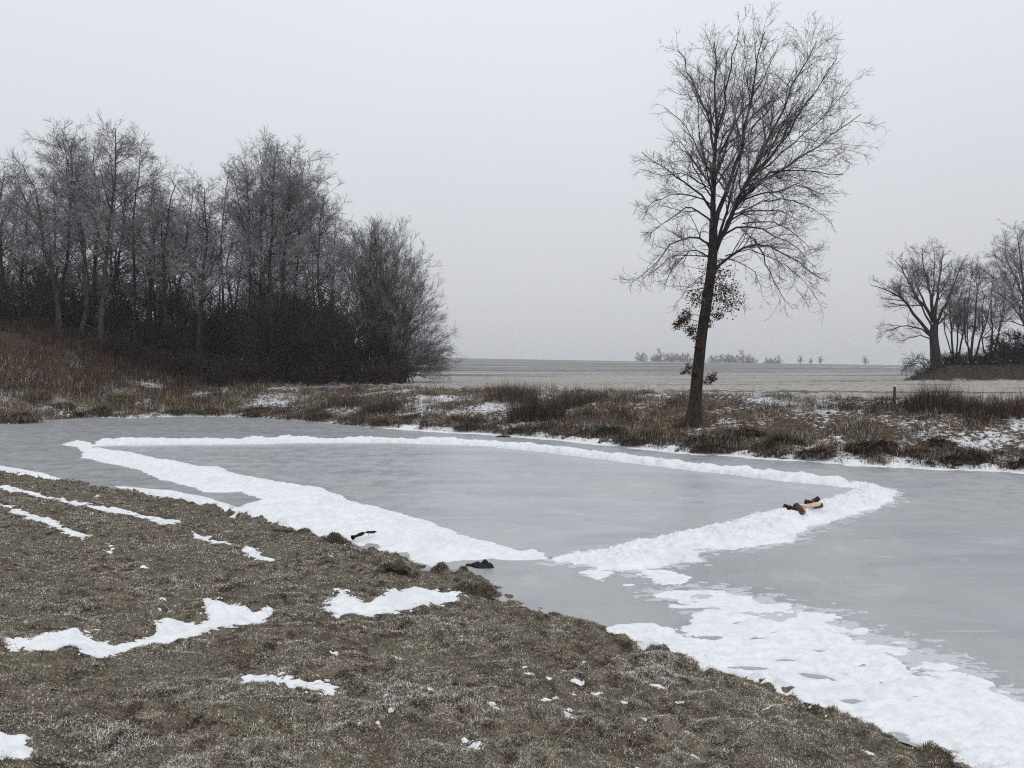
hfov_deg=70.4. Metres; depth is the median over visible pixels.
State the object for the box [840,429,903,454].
grass tussock
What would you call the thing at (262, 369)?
bare shrub
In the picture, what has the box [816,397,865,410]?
reed clump
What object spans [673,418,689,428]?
grass tussock
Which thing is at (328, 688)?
snow crust
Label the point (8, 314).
bare shrub
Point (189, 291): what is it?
alder tree
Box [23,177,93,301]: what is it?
alder tree
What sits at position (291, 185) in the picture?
alder tree
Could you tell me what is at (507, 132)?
sky
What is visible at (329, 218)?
alder tree
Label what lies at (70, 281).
alder tree
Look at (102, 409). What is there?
grass tussock
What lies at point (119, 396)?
grass tussock
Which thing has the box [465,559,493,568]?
dark clump
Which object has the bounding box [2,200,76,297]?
alder tree
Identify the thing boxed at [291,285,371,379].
bare shrub
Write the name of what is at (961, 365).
undergrowth
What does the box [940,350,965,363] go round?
bare shrub
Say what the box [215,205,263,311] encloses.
alder tree
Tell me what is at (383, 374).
bare shrub
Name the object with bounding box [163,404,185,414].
grass tussock
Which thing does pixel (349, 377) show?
bare shrub
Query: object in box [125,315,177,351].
bare shrub
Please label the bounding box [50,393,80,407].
grass tussock
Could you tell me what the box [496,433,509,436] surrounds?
grass tussock
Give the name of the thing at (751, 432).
grass tussock
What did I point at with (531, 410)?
reed clump
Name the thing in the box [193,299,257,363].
bare shrub
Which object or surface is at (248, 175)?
alder tree
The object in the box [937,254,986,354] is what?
bare tree
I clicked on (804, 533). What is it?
snow crust
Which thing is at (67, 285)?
bare shrub
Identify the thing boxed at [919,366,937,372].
bare shrub
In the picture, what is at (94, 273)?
alder tree
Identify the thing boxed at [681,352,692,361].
distant tree
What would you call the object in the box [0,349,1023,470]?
grass
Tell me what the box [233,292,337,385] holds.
bare shrub
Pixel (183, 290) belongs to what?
bare shrub
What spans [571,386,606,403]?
reed clump
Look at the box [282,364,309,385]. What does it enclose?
bare shrub
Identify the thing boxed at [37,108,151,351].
alder tree
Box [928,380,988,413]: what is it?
reed clump
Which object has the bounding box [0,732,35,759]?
snow patch
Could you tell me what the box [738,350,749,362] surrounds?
distant tree
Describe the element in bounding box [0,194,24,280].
alder tree
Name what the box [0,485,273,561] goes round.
snow patch
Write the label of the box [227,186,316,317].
alder tree
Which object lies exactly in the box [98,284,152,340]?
bare shrub
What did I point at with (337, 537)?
grass mound
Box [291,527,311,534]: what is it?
grass mound
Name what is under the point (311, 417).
grass tussock
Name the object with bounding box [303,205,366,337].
alder tree
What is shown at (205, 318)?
bare shrub
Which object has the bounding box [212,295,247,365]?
bare shrub
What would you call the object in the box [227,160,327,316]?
alder tree
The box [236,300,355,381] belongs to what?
bare shrub
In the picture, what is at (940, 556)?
ice
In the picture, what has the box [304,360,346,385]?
bare shrub
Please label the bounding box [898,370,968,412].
reed clump
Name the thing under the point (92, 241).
alder tree
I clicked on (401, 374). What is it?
bare shrub
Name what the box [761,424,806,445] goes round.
grass tussock
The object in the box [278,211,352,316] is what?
alder tree
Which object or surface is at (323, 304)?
bare shrub
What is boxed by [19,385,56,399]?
grass tussock
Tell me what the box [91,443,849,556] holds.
rink ice
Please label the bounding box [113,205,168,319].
alder tree
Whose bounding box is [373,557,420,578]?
grass mound
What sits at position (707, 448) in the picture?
grass tussock
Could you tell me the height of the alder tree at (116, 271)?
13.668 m
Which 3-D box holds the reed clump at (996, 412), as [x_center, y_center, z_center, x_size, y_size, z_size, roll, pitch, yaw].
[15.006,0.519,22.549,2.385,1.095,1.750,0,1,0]
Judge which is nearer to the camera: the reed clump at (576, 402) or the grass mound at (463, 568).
the grass mound at (463, 568)
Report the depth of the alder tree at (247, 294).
57.57 m
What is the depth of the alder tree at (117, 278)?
55.84 m
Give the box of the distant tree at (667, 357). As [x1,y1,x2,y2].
[662,354,672,361]
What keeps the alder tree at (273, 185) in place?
on the ground at (860, 383)
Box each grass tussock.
[0,398,46,421]
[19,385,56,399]
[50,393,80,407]
[83,403,117,412]
[105,388,142,402]
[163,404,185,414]
[195,406,220,413]
[244,409,263,417]
[270,591,288,599]
[306,408,332,419]
[368,414,399,426]
[451,421,482,430]
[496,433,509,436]
[506,423,523,432]
[616,433,649,445]
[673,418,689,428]
[690,432,732,452]
[733,425,769,436]
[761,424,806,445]
[790,442,838,457]
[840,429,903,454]
[891,441,934,457]
[919,432,960,447]
[938,450,978,464]
[1006,452,1023,468]
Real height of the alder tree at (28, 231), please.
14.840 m
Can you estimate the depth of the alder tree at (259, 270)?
61.23 m
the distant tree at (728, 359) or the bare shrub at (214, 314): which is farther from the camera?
the distant tree at (728, 359)
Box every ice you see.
[0,416,1023,752]
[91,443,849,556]
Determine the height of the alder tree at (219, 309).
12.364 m
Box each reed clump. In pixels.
[313,386,368,408]
[354,390,404,414]
[480,375,543,402]
[499,381,571,421]
[543,386,591,409]
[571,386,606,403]
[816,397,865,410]
[868,390,897,407]
[892,398,910,407]
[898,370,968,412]
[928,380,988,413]
[959,392,1023,419]
[985,382,1023,416]
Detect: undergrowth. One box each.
[0,318,281,419]
[906,361,1023,379]
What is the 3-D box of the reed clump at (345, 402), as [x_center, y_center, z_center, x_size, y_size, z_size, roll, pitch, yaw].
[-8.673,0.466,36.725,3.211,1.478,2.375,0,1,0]
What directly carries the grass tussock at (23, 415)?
on the ground at (860, 383)
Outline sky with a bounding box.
[0,0,1023,364]
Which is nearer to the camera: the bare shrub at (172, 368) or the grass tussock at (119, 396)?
the grass tussock at (119, 396)
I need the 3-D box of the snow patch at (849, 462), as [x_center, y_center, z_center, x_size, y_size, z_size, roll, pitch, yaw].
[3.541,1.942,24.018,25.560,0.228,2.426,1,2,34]
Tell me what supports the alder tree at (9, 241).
on the ground at (860, 383)
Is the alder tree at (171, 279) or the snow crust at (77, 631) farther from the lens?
the alder tree at (171, 279)
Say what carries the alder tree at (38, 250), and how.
on the ground at (860, 383)
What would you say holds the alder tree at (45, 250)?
on the ground at (860, 383)
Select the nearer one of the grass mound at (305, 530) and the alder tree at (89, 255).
the grass mound at (305, 530)
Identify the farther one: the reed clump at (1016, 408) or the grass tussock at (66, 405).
the grass tussock at (66, 405)
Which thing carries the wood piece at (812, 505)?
on the snow ridge at (778, 525)
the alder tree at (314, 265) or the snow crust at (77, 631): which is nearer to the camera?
the snow crust at (77, 631)
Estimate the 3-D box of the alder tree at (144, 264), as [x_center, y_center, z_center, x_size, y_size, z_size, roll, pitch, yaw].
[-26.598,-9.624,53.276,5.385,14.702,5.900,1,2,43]
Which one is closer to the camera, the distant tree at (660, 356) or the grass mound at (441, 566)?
the grass mound at (441, 566)
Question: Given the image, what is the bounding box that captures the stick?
[351,531,376,539]
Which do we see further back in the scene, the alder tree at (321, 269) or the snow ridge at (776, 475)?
the alder tree at (321, 269)
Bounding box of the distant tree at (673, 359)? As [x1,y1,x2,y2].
[669,353,678,361]
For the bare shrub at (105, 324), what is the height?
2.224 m
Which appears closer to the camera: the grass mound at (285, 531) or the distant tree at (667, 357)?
the grass mound at (285, 531)
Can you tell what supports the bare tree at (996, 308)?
on the ground at (860, 383)
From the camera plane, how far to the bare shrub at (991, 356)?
64.68 m
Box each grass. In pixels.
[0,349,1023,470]
[0,402,1023,469]
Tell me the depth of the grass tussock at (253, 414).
37.42 m
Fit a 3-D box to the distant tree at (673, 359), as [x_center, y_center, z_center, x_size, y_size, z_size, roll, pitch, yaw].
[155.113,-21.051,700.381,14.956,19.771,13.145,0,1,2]
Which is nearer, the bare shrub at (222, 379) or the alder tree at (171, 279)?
the bare shrub at (222, 379)
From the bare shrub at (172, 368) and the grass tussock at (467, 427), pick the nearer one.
the grass tussock at (467, 427)
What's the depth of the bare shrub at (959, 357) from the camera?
62.42 m
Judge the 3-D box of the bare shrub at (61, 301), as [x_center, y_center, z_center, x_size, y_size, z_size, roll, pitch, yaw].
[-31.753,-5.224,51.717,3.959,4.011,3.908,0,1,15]
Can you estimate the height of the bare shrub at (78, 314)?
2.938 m
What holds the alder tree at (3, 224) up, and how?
on the ground at (860, 383)
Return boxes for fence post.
[893,387,895,402]
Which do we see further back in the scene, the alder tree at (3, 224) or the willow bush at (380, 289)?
the alder tree at (3, 224)
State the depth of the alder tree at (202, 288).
47.22 m
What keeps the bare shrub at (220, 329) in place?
on the ground at (860, 383)
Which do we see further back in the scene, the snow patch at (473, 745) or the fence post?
the fence post
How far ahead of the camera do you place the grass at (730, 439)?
25.35 m
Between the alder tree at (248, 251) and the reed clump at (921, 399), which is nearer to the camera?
the reed clump at (921, 399)
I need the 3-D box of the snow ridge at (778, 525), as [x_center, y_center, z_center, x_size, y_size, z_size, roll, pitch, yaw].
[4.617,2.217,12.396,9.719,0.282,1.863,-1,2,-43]
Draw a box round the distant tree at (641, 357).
[635,351,647,360]
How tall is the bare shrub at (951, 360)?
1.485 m
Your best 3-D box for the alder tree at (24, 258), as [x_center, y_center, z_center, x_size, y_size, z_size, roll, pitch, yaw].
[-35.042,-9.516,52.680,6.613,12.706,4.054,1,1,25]
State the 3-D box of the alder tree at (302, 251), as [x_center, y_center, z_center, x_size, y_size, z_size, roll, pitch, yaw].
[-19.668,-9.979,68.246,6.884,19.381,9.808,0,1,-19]
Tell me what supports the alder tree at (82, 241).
on the ground at (860, 383)
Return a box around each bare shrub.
[0,298,23,323]
[0,314,29,327]
[1,267,21,312]
[3,250,81,314]
[6,251,69,328]
[16,268,101,307]
[41,281,105,330]
[53,296,97,329]
[66,265,132,333]
[69,257,148,334]
[71,312,118,335]
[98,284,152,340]
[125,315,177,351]
[136,282,180,342]
[139,285,220,360]
[143,271,201,350]
[146,355,190,379]
[156,277,194,318]
[170,301,255,364]
[173,298,240,335]
[182,302,276,366]
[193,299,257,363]
[201,363,239,387]
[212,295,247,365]
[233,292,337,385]
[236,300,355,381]
[238,268,293,355]
[241,356,283,384]
[256,282,342,359]
[272,275,342,383]
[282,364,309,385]
[287,358,330,386]
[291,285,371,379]
[291,297,353,378]
[298,285,356,366]
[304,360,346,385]
[308,309,409,382]
[314,363,364,384]
[354,366,385,383]
[356,358,402,384]
[358,354,417,383]
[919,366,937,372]
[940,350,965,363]
[941,351,963,364]
[944,349,981,364]
[961,350,995,364]
[961,355,983,364]
[975,346,1023,362]
[978,340,1023,364]
[994,342,1023,363]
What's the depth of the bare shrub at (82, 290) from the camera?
61.61 m
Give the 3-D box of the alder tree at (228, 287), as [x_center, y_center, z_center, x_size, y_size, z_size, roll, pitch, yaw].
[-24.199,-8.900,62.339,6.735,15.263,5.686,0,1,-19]
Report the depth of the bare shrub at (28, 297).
55.10 m
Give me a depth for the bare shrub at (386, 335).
52.79 m
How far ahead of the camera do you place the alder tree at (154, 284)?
55.32 m
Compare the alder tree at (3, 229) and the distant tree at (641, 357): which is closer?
the alder tree at (3, 229)
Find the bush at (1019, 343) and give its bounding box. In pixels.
[981,328,1023,361]
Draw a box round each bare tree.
[869,235,973,369]
[936,252,1017,362]
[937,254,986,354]
[951,258,1021,353]
[977,218,1023,327]
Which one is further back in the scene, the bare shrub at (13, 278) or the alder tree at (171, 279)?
the alder tree at (171, 279)
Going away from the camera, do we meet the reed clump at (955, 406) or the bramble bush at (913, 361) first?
the reed clump at (955, 406)
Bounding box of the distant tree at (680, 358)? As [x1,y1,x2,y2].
[674,352,687,361]
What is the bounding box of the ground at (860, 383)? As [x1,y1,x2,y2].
[0,331,1023,767]
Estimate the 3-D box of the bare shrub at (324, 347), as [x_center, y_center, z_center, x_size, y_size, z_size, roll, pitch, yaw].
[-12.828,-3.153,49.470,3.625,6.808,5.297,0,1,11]
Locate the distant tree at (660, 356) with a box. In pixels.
[656,348,664,361]
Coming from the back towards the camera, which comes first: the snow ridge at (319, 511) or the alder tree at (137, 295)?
the alder tree at (137, 295)
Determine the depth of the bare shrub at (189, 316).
52.40 m
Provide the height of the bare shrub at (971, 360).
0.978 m
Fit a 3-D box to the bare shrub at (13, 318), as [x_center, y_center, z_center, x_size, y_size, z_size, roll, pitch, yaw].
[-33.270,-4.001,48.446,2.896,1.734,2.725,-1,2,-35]
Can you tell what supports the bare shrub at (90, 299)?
on the ground at (860, 383)
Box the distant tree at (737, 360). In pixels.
[731,355,741,362]
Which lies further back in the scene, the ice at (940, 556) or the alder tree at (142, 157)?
the alder tree at (142, 157)
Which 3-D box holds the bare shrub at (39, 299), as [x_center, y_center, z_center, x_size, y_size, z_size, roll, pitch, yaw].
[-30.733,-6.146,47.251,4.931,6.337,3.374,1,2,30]
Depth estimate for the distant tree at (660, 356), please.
697.98 m
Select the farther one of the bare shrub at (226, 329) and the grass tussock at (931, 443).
the bare shrub at (226, 329)
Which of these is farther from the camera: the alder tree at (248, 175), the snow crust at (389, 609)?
the alder tree at (248, 175)
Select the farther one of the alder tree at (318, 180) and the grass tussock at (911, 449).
the alder tree at (318, 180)
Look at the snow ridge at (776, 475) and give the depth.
22.78 m
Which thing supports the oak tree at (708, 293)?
on the ground at (860, 383)
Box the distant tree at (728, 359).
[725,354,735,362]
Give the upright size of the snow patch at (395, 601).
0.188 m
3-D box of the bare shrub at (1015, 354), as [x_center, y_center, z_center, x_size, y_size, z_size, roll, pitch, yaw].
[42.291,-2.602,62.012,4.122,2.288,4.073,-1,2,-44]
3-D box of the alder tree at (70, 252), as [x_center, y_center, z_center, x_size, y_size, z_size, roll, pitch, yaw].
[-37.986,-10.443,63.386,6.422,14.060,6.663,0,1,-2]
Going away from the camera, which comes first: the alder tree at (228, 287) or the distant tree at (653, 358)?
the alder tree at (228, 287)
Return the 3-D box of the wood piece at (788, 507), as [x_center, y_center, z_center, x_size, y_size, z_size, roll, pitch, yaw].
[4.814,2.143,12.511,0.264,0.090,0.089,15,9,31]
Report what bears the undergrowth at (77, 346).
on the ground at (860, 383)
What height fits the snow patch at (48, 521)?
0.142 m
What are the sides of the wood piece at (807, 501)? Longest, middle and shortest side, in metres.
0.141 x 0.088 x 0.086 m
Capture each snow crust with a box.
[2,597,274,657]
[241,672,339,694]
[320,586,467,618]
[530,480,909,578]
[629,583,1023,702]
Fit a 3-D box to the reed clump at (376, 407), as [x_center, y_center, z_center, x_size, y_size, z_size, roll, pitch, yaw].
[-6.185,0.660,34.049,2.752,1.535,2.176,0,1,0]
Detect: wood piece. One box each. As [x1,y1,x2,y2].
[783,504,796,510]
[793,503,805,514]
[800,502,820,508]
[804,499,812,503]
[812,496,820,502]
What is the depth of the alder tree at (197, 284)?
55.94 m
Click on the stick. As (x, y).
(353, 537)
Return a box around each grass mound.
[272,527,293,533]
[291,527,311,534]
[326,531,352,544]
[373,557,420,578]
[429,562,450,572]
[451,579,500,600]
[457,566,468,571]
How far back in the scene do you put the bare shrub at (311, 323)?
50.63 m
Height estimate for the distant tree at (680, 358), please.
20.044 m
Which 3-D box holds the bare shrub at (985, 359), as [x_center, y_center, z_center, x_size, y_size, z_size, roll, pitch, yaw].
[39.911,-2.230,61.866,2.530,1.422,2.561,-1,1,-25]
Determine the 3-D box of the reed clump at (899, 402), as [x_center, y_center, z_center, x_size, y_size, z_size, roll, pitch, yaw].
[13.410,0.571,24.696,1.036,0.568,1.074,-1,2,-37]
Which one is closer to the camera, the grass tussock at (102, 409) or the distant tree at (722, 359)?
the grass tussock at (102, 409)
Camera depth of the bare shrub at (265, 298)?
57.78 m
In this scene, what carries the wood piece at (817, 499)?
on the snow ridge at (778, 525)
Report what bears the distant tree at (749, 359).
on the ground at (860, 383)
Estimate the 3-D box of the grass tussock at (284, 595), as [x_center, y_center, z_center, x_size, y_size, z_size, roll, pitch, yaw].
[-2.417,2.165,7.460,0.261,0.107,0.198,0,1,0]
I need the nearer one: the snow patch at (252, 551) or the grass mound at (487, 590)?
the grass mound at (487, 590)
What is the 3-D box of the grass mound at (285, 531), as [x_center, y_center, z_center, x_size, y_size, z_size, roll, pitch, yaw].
[-3.556,2.283,11.212,0.388,0.153,0.319,0,1,0]
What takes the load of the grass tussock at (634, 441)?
on the ground at (860, 383)
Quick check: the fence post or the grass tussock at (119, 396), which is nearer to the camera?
the fence post
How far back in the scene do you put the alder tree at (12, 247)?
58.52 m
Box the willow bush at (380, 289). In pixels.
[315,213,464,382]
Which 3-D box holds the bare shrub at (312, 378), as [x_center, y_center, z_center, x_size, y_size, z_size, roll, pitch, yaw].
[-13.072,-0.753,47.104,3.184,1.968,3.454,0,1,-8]
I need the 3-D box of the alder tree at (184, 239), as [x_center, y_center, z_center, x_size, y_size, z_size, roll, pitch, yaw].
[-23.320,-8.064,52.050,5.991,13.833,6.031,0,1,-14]
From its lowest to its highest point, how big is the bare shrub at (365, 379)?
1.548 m
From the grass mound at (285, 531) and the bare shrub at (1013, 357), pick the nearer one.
the grass mound at (285, 531)
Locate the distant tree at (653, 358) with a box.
[650,354,658,361]
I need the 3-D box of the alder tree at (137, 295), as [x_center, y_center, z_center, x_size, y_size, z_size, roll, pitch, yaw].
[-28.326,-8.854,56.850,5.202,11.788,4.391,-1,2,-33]
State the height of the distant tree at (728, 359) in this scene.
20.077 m
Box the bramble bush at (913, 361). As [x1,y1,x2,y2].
[897,351,944,377]
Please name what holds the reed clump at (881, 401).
on the ground at (860, 383)
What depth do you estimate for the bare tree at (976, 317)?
61.61 m
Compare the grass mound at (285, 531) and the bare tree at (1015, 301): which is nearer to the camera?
the grass mound at (285, 531)
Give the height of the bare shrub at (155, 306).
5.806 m
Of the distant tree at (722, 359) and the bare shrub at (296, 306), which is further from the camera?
the distant tree at (722, 359)
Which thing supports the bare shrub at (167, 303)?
on the ground at (860, 383)
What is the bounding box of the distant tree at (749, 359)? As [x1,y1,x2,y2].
[744,355,752,362]
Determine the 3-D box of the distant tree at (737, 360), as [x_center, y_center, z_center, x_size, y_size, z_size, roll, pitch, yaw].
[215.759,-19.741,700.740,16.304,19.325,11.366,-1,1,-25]
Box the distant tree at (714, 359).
[706,355,718,362]
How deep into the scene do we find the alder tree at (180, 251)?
66.34 m
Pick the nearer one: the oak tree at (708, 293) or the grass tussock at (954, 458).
the grass tussock at (954, 458)
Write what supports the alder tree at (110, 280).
on the ground at (860, 383)
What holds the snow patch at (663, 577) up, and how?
on the ice at (940, 556)
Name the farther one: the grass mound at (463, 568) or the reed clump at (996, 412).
the reed clump at (996, 412)
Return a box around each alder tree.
[0,148,82,333]
[0,155,48,314]
[0,165,60,315]
[0,189,36,305]
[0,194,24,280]
[0,201,25,307]
[0,206,38,307]
[1,184,58,301]
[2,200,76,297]
[10,197,71,303]
[19,121,113,315]
[20,116,122,330]
[23,170,101,327]
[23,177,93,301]
[24,158,123,313]
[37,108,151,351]
[40,186,113,297]
[51,129,130,332]
[56,154,147,297]
[67,163,154,309]
[67,190,115,306]
[75,160,174,334]
[83,198,148,339]
[92,121,180,339]
[105,155,187,331]
[111,180,191,328]
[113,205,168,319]
[116,200,184,324]
[123,164,197,355]
[142,201,207,344]
[143,175,226,348]
[156,214,188,320]
[160,195,241,316]
[161,162,233,362]
[167,224,206,311]
[172,237,225,324]
[175,158,254,359]
[182,218,255,361]
[188,201,265,312]
[210,148,288,378]
[213,136,290,364]
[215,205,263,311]
[220,192,275,314]
[226,200,310,323]
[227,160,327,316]
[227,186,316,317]
[228,124,309,382]
[230,188,310,320]
[242,140,338,381]
[255,135,344,359]
[273,179,367,361]
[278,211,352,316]
[281,174,326,315]
[291,207,351,321]
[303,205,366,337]
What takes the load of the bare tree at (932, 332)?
on the ground at (860, 383)
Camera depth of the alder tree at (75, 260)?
58.87 m
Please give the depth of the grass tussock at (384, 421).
31.04 m
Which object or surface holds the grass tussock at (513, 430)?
on the ground at (860, 383)
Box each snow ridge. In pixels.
[62,440,547,566]
[94,435,848,485]
[551,481,897,571]
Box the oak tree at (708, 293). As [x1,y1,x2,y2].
[610,0,884,427]
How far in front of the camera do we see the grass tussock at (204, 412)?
38.08 m
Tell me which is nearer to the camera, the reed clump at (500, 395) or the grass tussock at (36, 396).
the reed clump at (500, 395)
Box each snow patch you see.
[0,466,276,522]
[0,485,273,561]
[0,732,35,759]
[1,504,114,552]
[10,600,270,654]
[91,495,925,767]
[241,674,319,689]
[326,587,456,614]
[367,424,1023,473]
[578,569,691,585]
[606,609,1023,767]
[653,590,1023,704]
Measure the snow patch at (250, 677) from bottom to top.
0.084 m
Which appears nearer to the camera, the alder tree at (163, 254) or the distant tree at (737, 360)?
the alder tree at (163, 254)
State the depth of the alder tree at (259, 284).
51.35 m
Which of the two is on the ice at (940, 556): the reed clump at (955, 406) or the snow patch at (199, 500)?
the snow patch at (199, 500)
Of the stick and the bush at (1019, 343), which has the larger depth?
the bush at (1019, 343)
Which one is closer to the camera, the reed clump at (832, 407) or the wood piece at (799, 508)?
the wood piece at (799, 508)
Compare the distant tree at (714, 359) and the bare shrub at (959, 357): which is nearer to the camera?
the bare shrub at (959, 357)
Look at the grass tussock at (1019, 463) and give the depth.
18.03 m
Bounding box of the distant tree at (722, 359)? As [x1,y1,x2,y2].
[716,354,726,362]
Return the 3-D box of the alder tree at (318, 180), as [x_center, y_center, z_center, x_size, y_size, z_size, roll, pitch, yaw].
[-15.661,-8.736,52.732,6.931,17.741,5.592,1,2,37]
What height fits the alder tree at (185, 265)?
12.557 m
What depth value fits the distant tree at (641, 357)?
699.07 m
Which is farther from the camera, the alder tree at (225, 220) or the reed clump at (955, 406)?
the alder tree at (225, 220)
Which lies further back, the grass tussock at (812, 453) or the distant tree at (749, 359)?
the distant tree at (749, 359)

